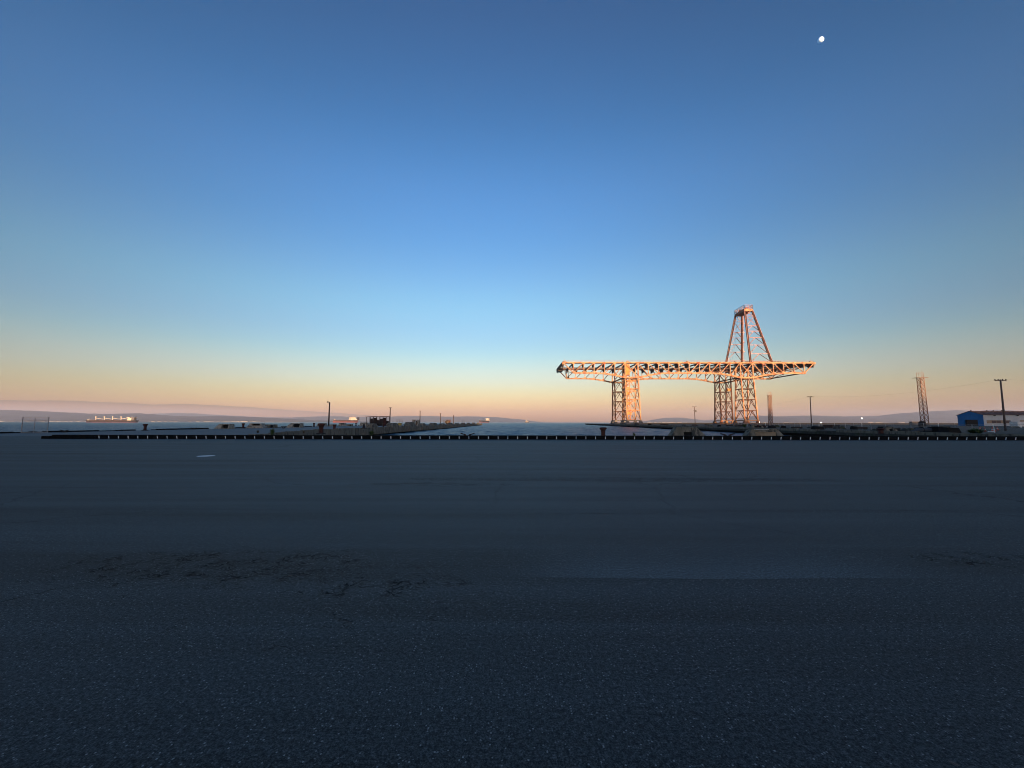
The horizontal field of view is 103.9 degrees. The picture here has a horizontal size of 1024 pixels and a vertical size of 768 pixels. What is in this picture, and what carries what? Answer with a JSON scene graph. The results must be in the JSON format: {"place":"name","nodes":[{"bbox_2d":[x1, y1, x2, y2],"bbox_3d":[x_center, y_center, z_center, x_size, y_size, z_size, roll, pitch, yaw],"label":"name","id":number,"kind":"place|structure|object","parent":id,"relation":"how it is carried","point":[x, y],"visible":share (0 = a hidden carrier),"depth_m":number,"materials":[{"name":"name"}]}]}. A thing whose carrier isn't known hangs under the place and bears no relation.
{"place":"outdoors","nodes":[
{"label":"outdoors","id":0,"kind":"place"},
{"bbox_2d":[0,410,360,421],"bbox_3d":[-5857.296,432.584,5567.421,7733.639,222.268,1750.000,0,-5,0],"label":"hills","id":1,"kind":"structure","parent":0,"point":[12,415],"depth_m":5536.19,"materials":[{"name":"grey plant"}]},
{"bbox_2d":[156,413,535,421],"bbox_3d":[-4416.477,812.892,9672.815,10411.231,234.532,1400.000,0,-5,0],"label":"hills","id":2,"kind":"structure","parent":0,"point":[437,419],"depth_m":9695.94,"materials":[{"name":"grey plant"}]},
{"bbox_2d":[0,422,790,435],"bbox_3d":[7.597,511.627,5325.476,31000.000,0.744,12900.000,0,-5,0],"label":"bay water","id":3,"kind":"structure","parent":0,"point":[536,428],"depth_m":217.85,"materials":[{"name":"blue liquid"}]},
{"bbox_2d":[86,416,138,421],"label":"bulk carrier","id":4,"kind":"object","parent":3,"relation":"on","point":[131,419],"visible":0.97,"depth_m":1622.09,"materials":[{"name":"red paint"}]},
{"bbox_2d":[333,417,358,422],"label":"red tanker","id":5,"kind":"object","parent":3,"relation":"on","point":[352,420],"visible":1,"depth_m":2498.55,"materials":[{"name":"paint"}]},
{"bbox_2d":[373,425,476,434],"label":"pier footing","id":6,"kind":"object","parent":3,"relation":"in","point":[413,431],"depth_m":131.69,"materials":[{"name":"grey concrete"}]},
{"bbox_2d":[0,424,446,435],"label":"pier","id":7,"kind":"structure","parent":6,"relation":"on","point":[241,431],"depth_m":63.83,"materials":[{"name":"concrete"}]},
{"bbox_2d":[21,417,49,432],"bbox_3d":[-69.975,6.029,58.793,3.931,2.350,0.110,0,-5,0],"label":"fence panel","id":8,"kind":"object","parent":7,"relation":"on","point":[34,421],"visible":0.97,"depth_m":58.73,"materials":[{"name":"metal"}]},
{"bbox_2d":[141,424,148,430],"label":"mooring bollard","id":9,"kind":"object","parent":7,"relation":"on","point":[145,427],"visible":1,"depth_m":76.94,"materials":[{"name":"metal"}]},
{"bbox_2d":[0,424,403,433],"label":"edge kerb","id":10,"kind":"structure","parent":7,"relation":"on","point":[131,429],"depth_m":74.86,"materials":[{"name":"grey concrete"}]},
{"bbox_2d":[214,424,234,428],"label":"concrete block","id":11,"kind":"structure","parent":7,"relation":"on","point":[225,426],"depth_m":96.05,"materials":[{"name":"grey concrete"}]},
{"bbox_2d":[246,423,267,427],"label":"concrete block","id":12,"kind":"structure","parent":7,"relation":"on","point":[256,425],"depth_m":106.82,"materials":[{"name":"grey concrete"}]},
{"bbox_2d":[266,424,277,427],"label":"concrete block","id":13,"kind":"structure","parent":7,"relation":"on","point":[272,425],"depth_m":110.00,"materials":[{"name":"grey concrete"}]},
{"bbox_2d":[286,423,303,427],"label":"concrete block","id":14,"kind":"structure","parent":7,"relation":"on","point":[295,425],"depth_m":121.83,"materials":[{"name":"grey concrete"}]},
{"bbox_2d":[316,423,325,433],"bbox_3d":[-27.749,6.475,58.288,1.300,1.499,1.280,2,-6,-22],"label":"mooring bollard","id":15,"kind":"object","parent":7,"relation":"on","point":[321,426],"visible":1,"depth_m":58.01,"materials":[{"name":"metal"}]},
{"bbox_2d":[327,401,329,425],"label":"lamp post","id":16,"kind":"object","parent":7,"relation":"on","point":[329,414],"visible":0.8,"depth_m":158.49,"materials":[{"name":"metal"}]},
{"bbox_2d":[248,423,481,434],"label":"pier wall","id":17,"kind":"structure","parent":7,"relation":"attached to","point":[350,431],"depth_m":84.01,"materials":[{"name":"concrete"}]},
{"bbox_2d":[365,423,378,433],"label":"fender block","id":18,"kind":"structure","parent":17,"relation":"attached to","point":[374,426],"depth_m":97.00,"materials":[{"name":"concrete"}]},
{"bbox_2d":[386,423,399,431],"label":"fender block","id":19,"kind":"structure","parent":17,"relation":"attached to","point":[395,427],"depth_m":112.84,"materials":[{"name":"concrete"}]},
{"bbox_2d":[404,422,415,430],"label":"fender block","id":20,"kind":"structure","parent":17,"relation":"attached to","point":[412,427],"depth_m":131.60,"materials":[{"name":"concrete"}]},
{"bbox_2d":[418,423,425,429],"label":"fender block","id":21,"kind":"structure","parent":17,"relation":"attached to","point":[423,426],"depth_m":149.75,"materials":[{"name":"concrete"}]},
{"bbox_2d":[429,423,437,428],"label":"fender block","id":22,"kind":"structure","parent":17,"relation":"attached to","point":[435,425],"depth_m":171.19,"materials":[{"name":"concrete"}]},
{"bbox_2d":[366,416,389,425],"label":"rusty shed","id":23,"kind":"structure","parent":7,"relation":"on","point":[379,422],"depth_m":181.87,"materials":[{"name":"metal"}]},
{"bbox_2d":[0,421,926,422],"bbox_3d":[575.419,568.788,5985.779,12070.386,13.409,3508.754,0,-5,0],"label":"waterfront town","id":24,"kind":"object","parent":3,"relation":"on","point":[255,421],"visible":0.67,"depth_m":4575.23},
{"bbox_2d":[479,418,489,422],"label":"distant tanker","id":25,"kind":"object","parent":3,"relation":"on","point":[487,420],"visible":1,"depth_m":3283.36,"materials":[{"name":"red paint"}]},
{"bbox_2d":[0,436,1023,767],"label":"asphalt ground","id":26,"kind":"structure","parent":0,"point":[528,604],"depth_m":3.77,"materials":[{"name":"black asphalt"}]},
{"bbox_2d":[41,435,1023,439],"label":"black kerb","id":27,"kind":"structure","parent":26,"relation":"on","point":[553,437],"depth_m":39.72,"materials":[{"name":"concrete"}]},
{"bbox_2d":[599,427,606,435],"bbox_3d":[10.210,5.423,44.873,1.024,1.156,1.040,0,-5,-4],"label":"mooring bollard","id":28,"kind":"object","parent":26,"relation":"on","point":[602,429],"visible":0.73,"depth_m":44.66,"materials":[{"name":"metal"}]},
{"bbox_2d":[668,427,705,435],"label":"concrete block","id":29,"kind":"structure","parent":26,"relation":"on","point":[685,431],"depth_m":45.90,"materials":[{"name":"grey concrete"}]},
{"bbox_2d":[0,0,1023,422],"label":"sky","id":30,"kind":"structure","parent":0,"point":[249,208],"materials":[{"name":"blue"}]},
{"bbox_2d":[638,418,741,422],"bbox_3d":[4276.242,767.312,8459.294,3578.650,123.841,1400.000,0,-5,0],"label":"hills","id":31,"kind":"structure","parent":0,"point":[683,420],"depth_m":8411.05,"materials":[{"name":"grey plant"}]},
{"bbox_2d":[586,424,848,435],"bbox_3d":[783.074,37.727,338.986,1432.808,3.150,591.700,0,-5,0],"label":"pier footing","id":32,"kind":"object","parent":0,"point":[796,434],"visible":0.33,"depth_m":129.47,"materials":[{"name":"grey concrete"}]},
{"bbox_2d":[618,423,957,423],"bbox_3d":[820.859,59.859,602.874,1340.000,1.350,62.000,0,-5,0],"label":"sea wall","id":33,"kind":"structure","parent":0,"point":[792,423],"depth_m":585.07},
{"bbox_2d":[593,424,1023,435],"bbox_3d":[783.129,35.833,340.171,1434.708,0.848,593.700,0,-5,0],"label":"pier","id":34,"kind":"structure","parent":0,"point":[829,431],"depth_m":137.82,"materials":[{"name":"grey concrete"}]},
{"bbox_2d":[556,305,815,424],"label":"gantry crane","id":35,"kind":"object","parent":34,"relation":"on","point":[772,367],"visible":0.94,"depth_m":349.48,"materials":[{"name":"orange metal"}]},
{"bbox_2d":[742,429,783,435],"bbox_3d":[28.942,5.673,46.229,4.400,0.980,1.300,0,-5,0],"label":"concrete block","id":36,"kind":"object","parent":34,"relation":"on","point":[762,432],"depth_m":45.85,"materials":[{"name":"white paint"}]},
{"bbox_2d":[767,392,772,424],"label":"lattice mast","id":37,"kind":"object","parent":34,"relation":"on","point":[769,407],"visible":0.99,"depth_m":269.08,"materials":[{"name":"metal"}]},
{"bbox_2d":[585,423,1023,435],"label":"pier kerb","id":38,"kind":"structure","parent":34,"relation":"on","point":[906,432],"depth_m":74.53,"materials":[{"name":"concrete"}]},
{"bbox_2d":[810,396,811,425],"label":"utility pole","id":39,"kind":"object","parent":34,"relation":"on","point":[810,410],"visible":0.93,"depth_m":149.51,"materials":[{"name":"metal"}]},
{"bbox_2d":[811,426,824,429],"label":"debris block","id":40,"kind":"structure","parent":34,"relation":"on","point":[818,427],"depth_m":99.50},
{"bbox_2d":[823,425,838,428],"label":"debris block","id":41,"kind":"structure","parent":34,"relation":"on","point":[828,426],"depth_m":118.04,"materials":[{"name":"metal"}]},
{"bbox_2d":[833,426,845,428],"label":"debris block","id":42,"kind":"structure","parent":34,"relation":"on","point":[840,427],"depth_m":107.96,"materials":[{"name":"grey concrete"}]},
{"bbox_2d":[732,423,1023,432],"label":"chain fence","id":43,"kind":"object","parent":34,"relation":"on","point":[893,425],"visible":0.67,"depth_m":90.24,"materials":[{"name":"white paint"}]},
{"bbox_2d":[876,428,884,433],"bbox_3d":[55.248,7.064,60.022,1.404,0.914,1.383,-3,-6,30],"label":"mooring bollard","id":44,"kind":"object","parent":34,"relation":"on","point":[880,430],"visible":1,"depth_m":59.76,"materials":[{"name":"metal"}]},
{"bbox_2d":[883,427,896,430],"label":"concrete block","id":45,"kind":"object","parent":34,"relation":"on","point":[890,429],"depth_m":74.18,"materials":[{"name":"grey concrete"}]},
{"bbox_2d":[900,428,913,430],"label":"debris block","id":46,"kind":"structure","parent":34,"relation":"on","point":[906,429],"depth_m":79.89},
{"bbox_2d":[911,427,932,431],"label":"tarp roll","id":47,"kind":"object","parent":34,"relation":"on","point":[927,429],"visible":0.69,"depth_m":73.01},
{"bbox_2d":[916,373,929,425],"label":"lattice mast","id":48,"kind":"object","parent":34,"relation":"on","point":[923,408],"visible":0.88,"depth_m":204.38,"materials":[{"name":"metal"}]},
{"bbox_2d":[939,427,961,432],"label":"debris block","id":49,"kind":"structure","parent":34,"relation":"on","point":[949,430],"depth_m":66.51,"materials":[{"name":"black"}]},
{"bbox_2d":[964,428,984,433],"bbox_3d":[72.216,7.476,62.507,2.754,1.278,2.891,4,-7,-33],"label":"weed","id":50,"kind":"object","parent":34,"relation":"on","point":[976,431],"visible":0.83,"depth_m":62.07,"materials":[{"name":"green plant"}]},
{"bbox_2d":[994,379,1006,430],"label":"utility pole","id":51,"kind":"object","parent":34,"relation":"on","point":[1003,409],"visible":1,"depth_m":87.76,"materials":[{"name":"metal"}]},
{"bbox_2d":[1009,422,1023,427],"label":"white trailer","id":52,"kind":"object","parent":34,"relation":"on","point":[1017,426],"visible":0.73,"depth_m":148.18,"materials":[{"name":"paint"}]},
{"bbox_2d":[850,426,857,429],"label":"debris block","id":53,"kind":"structure","parent":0,"point":[853,428],"depth_m":100.26,"materials":[{"name":"black"}]},
{"bbox_2d":[728,410,1012,422],"bbox_3d":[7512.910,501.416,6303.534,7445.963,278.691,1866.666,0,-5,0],"label":"hills","id":54,"kind":"structure","parent":0,"point":[949,416],"depth_m":6238.21,"materials":[{"name":"grey plant"}]},
{"bbox_2d":[918,421,926,426],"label":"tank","id":55,"kind":"object","parent":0,"point":[920,423],"visible":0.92,"depth_m":183.10,"materials":[{"name":"metal"}]},
{"bbox_2d":[931,426,947,431],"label":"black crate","id":56,"kind":"object","parent":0,"point":[935,428],"visible":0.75,"depth_m":72.24,"materials":[{"name":"black"}]},
{"bbox_2d":[957,410,1023,425],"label":"blue warehouse","id":57,"kind":"structure","parent":0,"point":[982,418],"depth_m":235.68,"materials":[{"name":"metal"}]},
{"bbox_2d":[965,420,977,425],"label":"door","id":58,"kind":"structure","parent":57,"relation":"in","point":[974,422],"depth_m":239.72,"materials":[{"name":"metal"}]},
{"bbox_2d":[987,420,1010,422],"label":"window","id":59,"kind":"structure","parent":57,"relation":"in","point":[988,421],"depth_m":233.59,"materials":[{"name":"glass"}]}
]}

